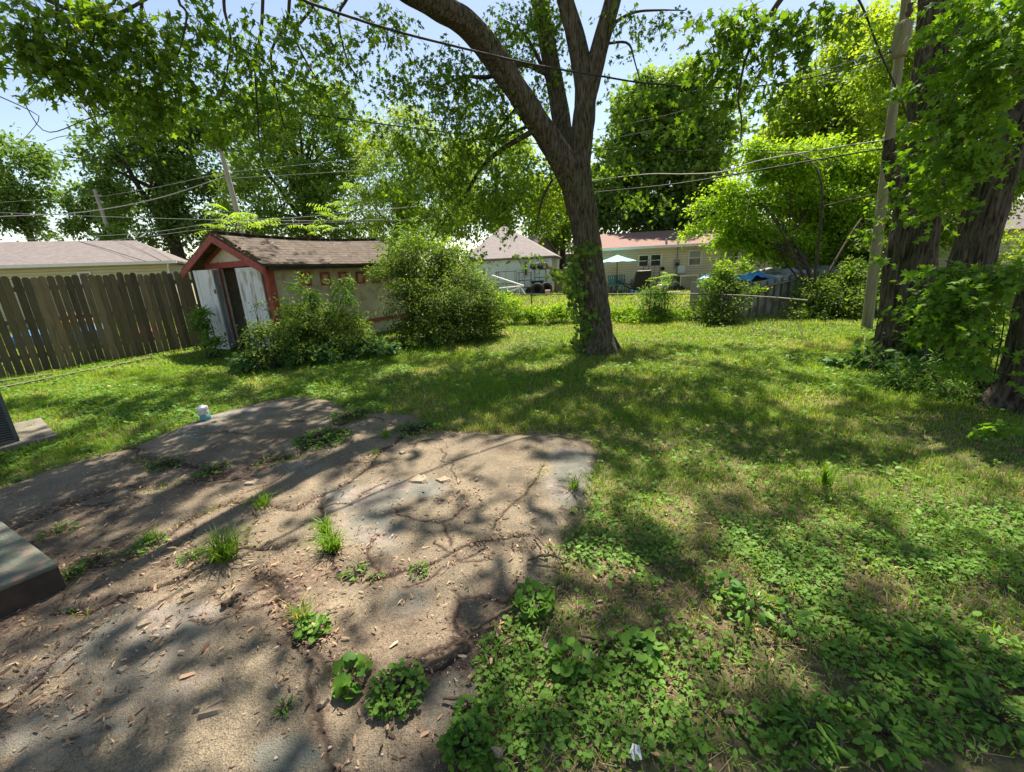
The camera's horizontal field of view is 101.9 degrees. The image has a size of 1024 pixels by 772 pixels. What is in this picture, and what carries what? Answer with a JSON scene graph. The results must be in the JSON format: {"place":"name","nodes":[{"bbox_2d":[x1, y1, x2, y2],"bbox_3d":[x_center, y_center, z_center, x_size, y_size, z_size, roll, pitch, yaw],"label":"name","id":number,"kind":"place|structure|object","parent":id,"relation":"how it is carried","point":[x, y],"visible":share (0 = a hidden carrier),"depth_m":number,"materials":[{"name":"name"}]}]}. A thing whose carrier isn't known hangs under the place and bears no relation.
{"place":"outdoors","nodes":[
{"label":"outdoors","id":0,"kind":"place"},
{"bbox_2d":[13,407,584,769],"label":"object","id":1,"kind":"structure","parent":0,"point":[319,746],"depth_m":2.18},
{"bbox_2d":[0,396,605,771],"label":"patio","id":2,"kind":"structure","parent":0,"point":[278,428],"depth_m":2.15,"materials":[{"name":"concrete"}]},
{"bbox_2d":[0,521,66,618],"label":"concrete step","id":3,"kind":"object","parent":2,"relation":"on","point":[30,574],"visible":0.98,"depth_m":2.14,"materials":[{"name":"grey concrete"}]},
{"bbox_2d":[35,521,79,541],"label":"weed","id":4,"kind":"object","parent":2,"relation":"on","point":[58,530],"visible":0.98,"depth_m":2.71,"materials":[{"name":"green plant"}]},
{"bbox_2d":[60,562,87,579],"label":"weed","id":5,"kind":"object","parent":2,"relation":"on","point":[65,573],"visible":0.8,"depth_m":2.30,"materials":[{"name":"green plant"}]},
{"bbox_2d":[121,532,168,555],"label":"weed","id":6,"kind":"object","parent":2,"relation":"on","point":[136,544],"visible":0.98,"depth_m":2.52,"materials":[{"name":"green plant"}]},
{"bbox_2d":[142,454,187,472],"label":"weed","id":7,"kind":"object","parent":2,"relation":"on","point":[169,462],"visible":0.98,"depth_m":3.64,"materials":[{"name":"green plant"}]},
{"bbox_2d":[191,460,230,478],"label":"weed","id":8,"kind":"object","parent":2,"relation":"on","point":[208,473],"visible":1,"depth_m":3.48,"materials":[{"name":"green plant"}]},
{"bbox_2d":[197,698,225,719],"bbox_3d":[-1.122,1.202,1.547,0.086,0.019,0.060,-10,18,-24],"label":"chip","id":9,"kind":"object","parent":2,"relation":"on","point":[215,707],"visible":1,"depth_m":1.54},
{"bbox_2d":[164,519,263,565],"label":"grass tuft","id":10,"kind":"object","parent":2,"relation":"on","point":[223,550],"visible":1,"depth_m":2.37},
{"bbox_2d":[277,588,319,624],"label":"grass tuft","id":11,"kind":"object","parent":2,"relation":"on","point":[297,615],"visible":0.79,"depth_m":1.93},
{"bbox_2d":[292,609,331,642],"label":"weed","id":12,"kind":"object","parent":2,"relation":"on","point":[308,625],"visible":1,"depth_m":1.87,"materials":[{"name":"green plant"}]},
{"bbox_2d":[299,510,341,535],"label":"grass tuft","id":13,"kind":"object","parent":2,"relation":"on","point":[322,529],"visible":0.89,"depth_m":2.57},
{"bbox_2d":[291,426,353,450],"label":"weed","id":14,"kind":"object","parent":2,"relation":"on","point":[329,437],"visible":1,"depth_m":4.03,"materials":[{"name":"green plant"}]},
{"bbox_2d":[296,524,359,555],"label":"grass tuft","id":15,"kind":"object","parent":2,"relation":"on","point":[332,544],"visible":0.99,"depth_m":2.41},
{"bbox_2d":[329,406,373,423],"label":"weed","id":16,"kind":"object","parent":2,"relation":"on","point":[352,417],"visible":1,"depth_m":4.63,"materials":[{"name":"green plant"}]},
{"bbox_2d":[331,651,372,704],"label":"weed","id":17,"kind":"object","parent":2,"relation":"on","point":[343,682],"visible":1,"depth_m":1.62,"materials":[{"name":"green plant"}]},
{"bbox_2d":[337,558,369,581],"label":"weed","id":18,"kind":"object","parent":2,"relation":"on","point":[362,566],"visible":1,"depth_m":2.21,"materials":[{"name":"green plant"}]},
{"bbox_2d":[364,657,430,721],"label":"weed","id":19,"kind":"object","parent":2,"relation":"on","point":[397,696],"visible":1,"depth_m":1.55,"materials":[{"name":"green plant"}]},
{"bbox_2d":[392,420,439,438],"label":"weed","id":20,"kind":"object","parent":2,"relation":"on","point":[420,428],"visible":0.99,"depth_m":4.18,"materials":[{"name":"green plant"}]},
{"bbox_2d":[435,706,492,771],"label":"weed","id":21,"kind":"object","parent":2,"relation":"on","point":[451,738],"visible":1,"depth_m":1.37,"materials":[{"name":"green plant"}]},
{"bbox_2d":[452,693,481,722],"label":"weed","id":22,"kind":"object","parent":2,"relation":"on","point":[458,707],"visible":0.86,"depth_m":1.51,"materials":[{"name":"green plant"}]},
{"bbox_2d":[0,400,1023,771],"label":"leaf litter","id":23,"kind":"object","parent":2,"relation":"on","point":[322,638],"visible":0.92,"depth_m":2.00,"materials":[{"name":"plant"}]},
{"bbox_2d":[0,274,1023,771],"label":"ground","id":24,"kind":"structure","parent":0,"point":[1002,762],"depth_m":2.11,"materials":[{"name":"plant"}]},
{"bbox_2d":[0,418,56,454],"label":"concrete pad","id":25,"kind":"object","parent":24,"relation":"on","point":[23,429],"visible":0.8,"depth_m":4.53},
{"bbox_2d":[0,392,19,444],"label":"air conditioner","id":26,"kind":"object","parent":25,"relation":"on","point":[8,433],"visible":1,"depth_m":4.26,"materials":[{"name":"grey metal"}]},
{"bbox_2d":[0,122,74,241],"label":"broadleaf tree","id":27,"kind":"object","parent":24,"relation":"on","point":[32,160],"visible":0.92,"depth_m":34.04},
{"bbox_2d":[0,357,153,388],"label":"edging board","id":28,"kind":"object","parent":24,"relation":"on","point":[43,379],"visible":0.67,"depth_m":7.60,"materials":[{"name":"grey wood"}]},
{"bbox_2d":[49,172,146,240],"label":"broadleaf tree","id":29,"kind":"object","parent":24,"relation":"on","point":[70,225],"visible":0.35,"depth_m":31.99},
{"bbox_2d":[0,240,197,329],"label":"house","id":30,"kind":"structure","parent":24,"relation":"on","point":[36,259],"depth_m":18.29,"materials":[{"name":"yellow"}]},
{"bbox_2d":[91,189,111,235],"bbox_3d":[-24.341,-8.181,25.404,0.714,7.086,0.259,-3,16,0],"label":"utility pole","id":31,"kind":"object","parent":24,"relation":"on","point":[99,204],"visible":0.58,"depth_m":24.62,"materials":[{"name":"grey wood"}]},
{"bbox_2d":[89,224,130,240],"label":"vine clump","id":32,"kind":"object","parent":31,"relation":"attached to","point":[115,232],"visible":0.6,"depth_m":24.71,"materials":[{"name":"green plant"}]},
{"bbox_2d":[0,271,208,377],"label":"board fence","id":33,"kind":"object","parent":24,"relation":"on","point":[122,311],"visible":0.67,"depth_m":8.71,"materials":[{"name":"brown wood"}]},
{"bbox_2d":[35,76,247,259],"bbox_3d":[-23.831,-12.580,27.931,12.208,14.076,8.479,-9,17,-22],"label":"broadleaf tree","id":34,"kind":"object","parent":24,"relation":"on","point":[180,168],"visible":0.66,"depth_m":26.87,"materials":[{"name":"plant"}]},
{"bbox_2d":[182,304,231,358],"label":"weed plant","id":35,"kind":"object","parent":24,"relation":"on","point":[214,341],"visible":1,"depth_m":8.82,"materials":[{"name":"green plant"}]},
{"bbox_2d":[218,148,244,233],"bbox_3d":[-12.107,-6.877,18.666,0.594,7.166,0.259,-3,16,0],"label":"utility pole","id":36,"kind":"object","parent":24,"relation":"on","point":[227,173],"visible":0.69,"depth_m":18.08,"materials":[{"name":"grey wood"}]},
{"bbox_2d":[0,176,224,216],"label":"overhead cable","id":37,"kind":"object","parent":36,"relation":"attached to","point":[123,205],"visible":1,"depth_m":19.66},
{"bbox_2d":[195,203,280,234],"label":"ailanthus sapling","id":38,"kind":"object","parent":24,"relation":"on","point":[252,225],"visible":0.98,"depth_m":12.56,"materials":[{"name":"green plant"}]},
{"bbox_2d":[232,298,319,373],"bbox_3d":[-4.190,-0.909,7.373,1.390,1.299,1.493,-3,16,0],"label":"bush","id":39,"kind":"object","parent":24,"relation":"on","point":[280,334],"visible":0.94,"depth_m":7.26,"materials":[{"name":"green plant"}]},
{"bbox_2d":[195,60,390,244],"bbox_3d":[-11.764,-10.977,23.776,11.018,12.167,6.777,-3,16,0],"label":"broadleaf tree","id":40,"kind":"object","parent":24,"relation":"on","point":[305,188],"visible":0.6,"depth_m":22.46,"materials":[{"name":"plant"}]},
{"bbox_2d":[180,230,409,349],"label":"shed","id":41,"kind":"structure","parent":24,"relation":"on","point":[233,276],"depth_m":9.42,"materials":[{"name":"brown"}]},
{"bbox_2d":[193,270,230,348],"bbox_3d":[-6.756,-1.695,9.342,0.468,1.760,0.054,0,16,9],"label":"door","id":42,"kind":"structure","parent":41,"relation":"in","point":[203,280],"depth_m":9.28,"materials":[{"name":"white paint"}]},
{"bbox_2d":[209,270,236,348],"bbox_3d":[-6.570,-1.735,9.451,0.035,1.760,0.331,-5,16,-8],"label":"door","id":43,"kind":"structure","parent":41,"relation":"in","point":[216,273],"depth_m":9.44,"materials":[{"name":"white paint"}]},
{"bbox_2d":[235,268,262,349],"bbox_3d":[-5.627,-1.641,8.964,0.388,1.760,0.035,2,17,17],"label":"door","id":44,"kind":"structure","parent":41,"relation":"in","point":[241,273],"depth_m":8.88,"materials":[{"name":"white paint"}]},
{"bbox_2d":[246,267,274,345],"bbox_3d":[-5.327,-1.620,8.841,0.282,1.760,0.035,-1,16,6],"label":"door","id":45,"kind":"structure","parent":41,"relation":"in","point":[254,276],"depth_m":8.74,"materials":[{"name":"white paint"}]},
{"bbox_2d":[225,334,402,374],"bbox_3d":[-3.628,-0.612,7.873,3.085,0.739,1.199,-10,18,-24],"label":"weed plant","id":46,"kind":"object","parent":24,"relation":"on","point":[380,348],"visible":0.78,"depth_m":7.63,"materials":[{"name":"green plant"}]},
{"bbox_2d":[273,271,359,342],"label":"weed plant","id":47,"kind":"object","parent":24,"relation":"on","point":[346,289],"visible":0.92,"depth_m":8.23,"materials":[{"name":"green plant"}]},
{"bbox_2d":[249,290,387,359],"bbox_3d":[-3.707,-1.099,8.199,2.352,1.577,2.051,-17,22,-41],"label":"bush","id":48,"kind":"object","parent":24,"relation":"on","point":[355,329],"visible":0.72,"depth_m":8.06,"materials":[{"name":"green plant"}]},
{"bbox_2d":[287,182,393,238],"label":"ailanthus sapling","id":49,"kind":"object","parent":24,"relation":"on","point":[347,186],"visible":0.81,"depth_m":13.88,"materials":[{"name":"green plant"}]},
{"bbox_2d":[0,0,709,356],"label":"maple tree","id":50,"kind":"object","parent":24,"relation":"on","point":[564,140],"visible":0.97,"depth_m":5.30,"materials":[{"name":"green plant"}]},
{"bbox_2d":[545,240,601,352],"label":"climbing vine","id":51,"kind":"object","parent":50,"relation":"attached to","point":[570,292],"visible":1,"depth_m":7.04,"materials":[{"name":"green plant"}]},
{"bbox_2d":[371,213,433,321],"bbox_3d":[-2.742,-2.799,10.551,1.757,2.942,1.398,-3,16,0],"label":"sapling","id":52,"kind":"object","parent":24,"relation":"on","point":[402,233],"visible":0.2,"depth_m":10.22,"materials":[{"name":"green plant"}]},
{"bbox_2d":[344,99,484,253],"bbox_3d":[-3.296,-6.273,14.939,5.358,7.383,4.120,-3,16,0],"label":"broadleaf tree","id":53,"kind":"object","parent":24,"relation":"on","point":[370,166],"visible":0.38,"depth_m":14.09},
{"bbox_2d":[359,224,515,346],"bbox_3d":[-1.991,-2.236,9.573,4.101,2.915,2.798,8,19,33],"label":"bush","id":54,"kind":"object","parent":24,"relation":"on","point":[470,309],"visible":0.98,"depth_m":9.19,"materials":[{"name":"green plant"}]},
{"bbox_2d":[387,321,506,351],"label":"bush","id":55,"kind":"object","parent":24,"relation":"on","point":[410,344],"visible":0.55,"depth_m":9.01,"materials":[{"name":"green plant"}]},
{"bbox_2d":[387,230,513,317],"bbox_3d":[-1.401,-2.472,9.963,3.184,2.522,1.316,2,17,15],"label":"bush","id":56,"kind":"object","parent":24,"relation":"on","point":[454,248],"visible":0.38,"depth_m":9.75,"materials":[{"name":"green plant"}]},
{"bbox_2d":[403,106,569,256],"bbox_3d":[-1.618,-14.763,33.191,15.967,13.280,9.029,-3,16,0],"label":"broadleaf tree","id":57,"kind":"object","parent":24,"relation":"on","point":[552,198],"visible":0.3,"depth_m":31.99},
{"bbox_2d":[0,299,1023,771],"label":"ground cover","id":58,"kind":"object","parent":24,"relation":"on","point":[894,665],"visible":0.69,"depth_m":1.83,"materials":[{"name":"green plant"}]},
{"bbox_2d":[0,362,1023,771],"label":"dry straw","id":59,"kind":"object","parent":24,"relation":"on","point":[722,600],"visible":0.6,"depth_m":1.92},
{"bbox_2d":[466,226,561,294],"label":"garage","id":60,"kind":"structure","parent":24,"relation":"on","point":[522,246],"depth_m":24.12,"materials":[{"name":"grey"}]},
{"bbox_2d":[510,577,554,619],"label":"weed","id":61,"kind":"object","parent":24,"relation":"on","point":[545,600],"visible":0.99,"depth_m":1.96,"materials":[{"name":"green plant"}]},
{"bbox_2d":[500,290,578,325],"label":"weed plant","id":62,"kind":"object","parent":24,"relation":"on","point":[556,310],"visible":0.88,"depth_m":11.39,"materials":[{"name":"green plant"}]},
{"bbox_2d":[516,162,592,273],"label":"broadleaf tree","id":63,"kind":"object","parent":24,"relation":"on","point":[557,241],"visible":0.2,"depth_m":40.57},
{"bbox_2d":[547,635,591,676],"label":"weed","id":64,"kind":"object","parent":24,"relation":"on","point":[558,652],"visible":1,"depth_m":1.66,"materials":[{"name":"green plant"}]},
{"bbox_2d":[617,626,662,671],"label":"weed","id":65,"kind":"object","parent":24,"relation":"on","point":[627,638],"visible":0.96,"depth_m":1.69,"materials":[{"name":"green plant"}]},
{"bbox_2d":[500,292,807,335],"bbox_3d":[2.807,-2.227,11.544,1.170,0.770,9.328,-17,21,-40],"label":"chain link fence","id":66,"kind":"object","parent":24,"relation":"on","point":[721,296],"visible":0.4,"depth_m":9.74,"materials":[{"name":"metal"}]},
{"bbox_2d":[630,276,679,322],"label":"bush","id":67,"kind":"object","parent":24,"relation":"on","point":[661,296],"visible":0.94,"depth_m":10.74,"materials":[{"name":"green plant"}]},
{"bbox_2d":[610,297,716,323],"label":"weed plant","id":68,"kind":"object","parent":24,"relation":"on","point":[627,314],"visible":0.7,"depth_m":10.86,"materials":[{"name":"green plant"}]},
{"bbox_2d":[591,50,752,230],"bbox_3d":[10.354,-14.353,28.153,12.095,14.157,7.636,-3,16,0],"label":"broadleaf tree","id":69,"kind":"object","parent":24,"relation":"on","point":[707,154],"visible":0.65,"depth_m":26.16,"materials":[{"name":"plant"}]},
{"bbox_2d":[562,181,784,233],"bbox_3d":[11.010,-10.940,28.995,15.103,7.079,6.728,-3,16,0],"label":"broadleaf tree","id":70,"kind":"object","parent":24,"relation":"on","point":[639,222],"visible":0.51,"depth_m":27.11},
{"bbox_2d":[676,274,698,289],"bbox_3d":[8.856,-5.258,21.006,0.900,0.730,0.800,-1,16,7],"label":"air conditioner","id":71,"kind":"object","parent":24,"relation":"on","point":[685,280],"visible":0.64,"depth_m":20.66,"materials":[{"name":"beige metal"}]},
{"bbox_2d":[670,550,715,578],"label":"weed","id":72,"kind":"object","parent":24,"relation":"on","point":[691,563],"visible":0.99,"depth_m":2.16,"materials":[{"name":"green plant"}]},
{"bbox_2d":[695,569,749,608],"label":"weed","id":73,"kind":"object","parent":24,"relation":"on","point":[734,587],"visible":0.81,"depth_m":1.98,"materials":[{"name":"green plant"}]},
{"bbox_2d":[600,211,847,290],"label":"ranch house","id":74,"kind":"structure","parent":24,"relation":"on","point":[664,250],"depth_m":21.79,"materials":[{"name":"beige plastic"}]},
{"bbox_2d":[688,250,701,265],"bbox_3d":[9.469,-6.630,21.492,0.655,0.798,0.050,-1,16,7],"label":"window","id":75,"kind":"structure","parent":74,"relation":"in","point":[694,256],"depth_m":21.50,"materials":[{"name":"white glass"}]},
{"bbox_2d":[687,258,761,326],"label":"bush","id":76,"kind":"object","parent":24,"relation":"on","point":[731,286],"visible":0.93,"depth_m":9.94,"materials":[{"name":"green plant"}]},
{"bbox_2d":[696,252,771,321],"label":"bush","id":77,"kind":"object","parent":24,"relation":"on","point":[706,283],"visible":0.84,"depth_m":10.13,"materials":[{"name":"green plant"}]},
{"bbox_2d":[720,583,785,629],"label":"weed","id":78,"kind":"object","parent":24,"relation":"on","point":[751,608],"visible":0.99,"depth_m":1.83,"materials":[{"name":"green plant"}]},
{"bbox_2d":[689,265,843,316],"bbox_3d":[7.148,-2.823,12.060,3.480,1.222,2.320,-6,16,-11],"label":"wooden fence","id":79,"kind":"object","parent":24,"relation":"on","point":[778,280],"visible":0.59,"depth_m":11.05,"materials":[{"name":"wood"}]},
{"bbox_2d":[669,117,901,319],"bbox_3d":[7.867,-4.447,10.851,7.026,5.092,5.813,-3,16,0],"label":"mulberry tree","id":80,"kind":"object","parent":24,"relation":"on","point":[822,203],"visible":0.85,"depth_m":11.39,"materials":[{"name":"green plant"}]},
{"bbox_2d":[763,596,818,642],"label":"weed","id":81,"kind":"object","parent":24,"relation":"on","point":[789,628],"visible":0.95,"depth_m":1.76,"materials":[{"name":"green plant"}]},
{"bbox_2d":[642,0,964,354],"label":"maple tree","id":82,"kind":"object","parent":24,"relation":"on","point":[903,251],"visible":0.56,"depth_m":4.72,"materials":[{"name":"green plant"}]},
{"bbox_2d":[773,688,858,763],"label":"weed","id":83,"kind":"object","parent":24,"relation":"on","point":[829,740],"visible":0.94,"depth_m":1.39,"materials":[{"name":"green plant"}]},
{"bbox_2d":[732,0,904,209],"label":"broadleaf tree","id":84,"kind":"object","parent":24,"relation":"on","point":[797,107],"visible":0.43,"depth_m":16.85,"materials":[{"name":"plant"}]},
{"bbox_2d":[775,254,880,322],"bbox_3d":[7.880,-2.215,10.116,2.746,1.894,2.031,-14,20,-35],"label":"bush","id":85,"kind":"object","parent":24,"relation":"on","point":[827,302],"visible":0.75,"depth_m":10.03,"materials":[{"name":"green plant"}]},
{"bbox_2d":[814,461,858,485],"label":"grass tuft","id":86,"kind":"object","parent":24,"relation":"on","point":[826,474],"visible":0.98,"depth_m":2.85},
{"bbox_2d":[829,268,881,319],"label":"bush","id":87,"kind":"object","parent":24,"relation":"on","point":[858,296],"visible":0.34,"depth_m":9.76,"materials":[{"name":"green plant"}]},
{"bbox_2d":[820,212,892,285],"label":"broadleaf tree","id":88,"kind":"object","parent":24,"relation":"on","point":[855,247],"visible":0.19,"depth_m":11.21,"materials":[{"name":"green plant"}]},
{"bbox_2d":[816,337,924,374],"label":"weed plant","id":89,"kind":"object","parent":24,"relation":"on","point":[859,358],"visible":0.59,"depth_m":5.73,"materials":[{"name":"green plant"}]},
{"bbox_2d":[837,695,924,770],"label":"weed","id":90,"kind":"object","parent":24,"relation":"on","point":[898,732],"visible":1,"depth_m":1.34,"materials":[{"name":"green plant"}]},
{"bbox_2d":[861,0,913,327],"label":"utility pole","id":91,"kind":"object","parent":24,"relation":"on","point":[902,32],"visible":0.92,"depth_m":7.73,"materials":[{"name":"brown wood"}]},
{"bbox_2d":[0,67,872,150],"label":"overhead cable","id":92,"kind":"object","parent":91,"relation":"attached to","point":[530,142],"visible":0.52,"depth_m":7.46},
{"bbox_2d":[301,0,891,87],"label":"overhead cable","id":93,"kind":"object","parent":91,"relation":"attached to","point":[411,35],"visible":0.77,"depth_m":4.32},
{"bbox_2d":[594,148,881,192],"bbox_3d":[4.386,-4.914,9.806,6.853,0.171,0.351,10,20,37],"label":"overhead cable","id":94,"kind":"object","parent":91,"relation":"attached to","point":[749,171],"visible":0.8,"depth_m":8.98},
{"bbox_2d":[592,140,883,180],"bbox_3d":[4.503,-5.416,10.295,7.378,0.458,0.323,12,22,42],"label":"overhead cable","id":95,"kind":"object","parent":91,"relation":"attached to","point":[751,162],"visible":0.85,"depth_m":9.31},
{"bbox_2d":[857,0,906,114],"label":"overhead cable","id":96,"kind":"object","parent":91,"relation":"attached to","point":[879,50],"visible":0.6,"depth_m":6.34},
{"bbox_2d":[825,0,1023,270],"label":"broadleaf tree","id":97,"kind":"object","parent":24,"relation":"on","point":[884,31],"visible":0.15,"depth_m":12.89,"materials":[{"name":"plant"}]},
{"bbox_2d":[862,345,990,403],"bbox_3d":[4.765,-0.142,4.808,1.189,0.698,1.317,7,19,31],"label":"weed plant","id":98,"kind":"object","parent":24,"relation":"on","point":[908,381],"visible":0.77,"depth_m":4.70,"materials":[{"name":"green plant"}]},
{"bbox_2d":[840,201,1023,398],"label":"maple sapling","id":99,"kind":"object","parent":24,"relation":"on","point":[957,298],"visible":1,"depth_m":3.65,"materials":[{"name":"green plant"}]},
{"bbox_2d":[897,621,973,669],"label":"weed","id":100,"kind":"object","parent":24,"relation":"on","point":[945,652],"visible":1,"depth_m":1.64,"materials":[{"name":"green plant"}]},
{"bbox_2d":[870,298,1010,362],"bbox_3d":[5.999,-0.655,5.708,1.268,1.537,1.315,-3,16,0],"label":"bush","id":101,"kind":"object","parent":24,"relation":"on","point":[912,350],"visible":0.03,"depth_m":5.79,"materials":[{"name":"green plant"}]},
{"bbox_2d":[874,0,1023,414],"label":"maple tree","id":102,"kind":"object","parent":24,"relation":"on","point":[977,72],"visible":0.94,"depth_m":4.01,"materials":[{"name":"green plant"}]},
{"bbox_2d":[881,199,1023,285],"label":"house","id":103,"kind":"structure","parent":24,"relation":"on","point":[942,262],"depth_m":15.25,"materials":[{"name":"white"}]},
{"bbox_2d":[922,70,1023,374],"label":"maple tree","id":104,"kind":"object","parent":24,"relation":"on","point":[978,239],"visible":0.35,"depth_m":4.76,"materials":[{"name":"brown plant"}]},
{"bbox_2d":[953,672,1023,744],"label":"weed","id":105,"kind":"object","parent":24,"relation":"on","point":[971,692],"visible":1,"depth_m":1.41,"materials":[{"name":"green plant"}]},
{"bbox_2d":[967,419,1023,442],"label":"maple sprig","id":106,"kind":"object","parent":24,"relation":"on","point":[994,430],"visible":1,"depth_m":3.18,"materials":[{"name":"green plant"}]},
{"bbox_2d":[0,0,1023,264],"label":"sky","id":107,"kind":"structure","parent":0,"point":[50,121],"materials":[{"name":"blue"}]},
{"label":"neighbour patio","id":108,"kind":"structure","parent":0,"visible":0},
{"bbox_2d":[631,270,651,291],"bbox_3d":[6.402,-5.180,20.572,0.906,1.050,0.555,-1,16,7],"label":"covered grill","id":109,"kind":"object","parent":108,"relation":"on","point":[640,277],"visible":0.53,"depth_m":20.35,"materials":[{"name":"black plastic"}]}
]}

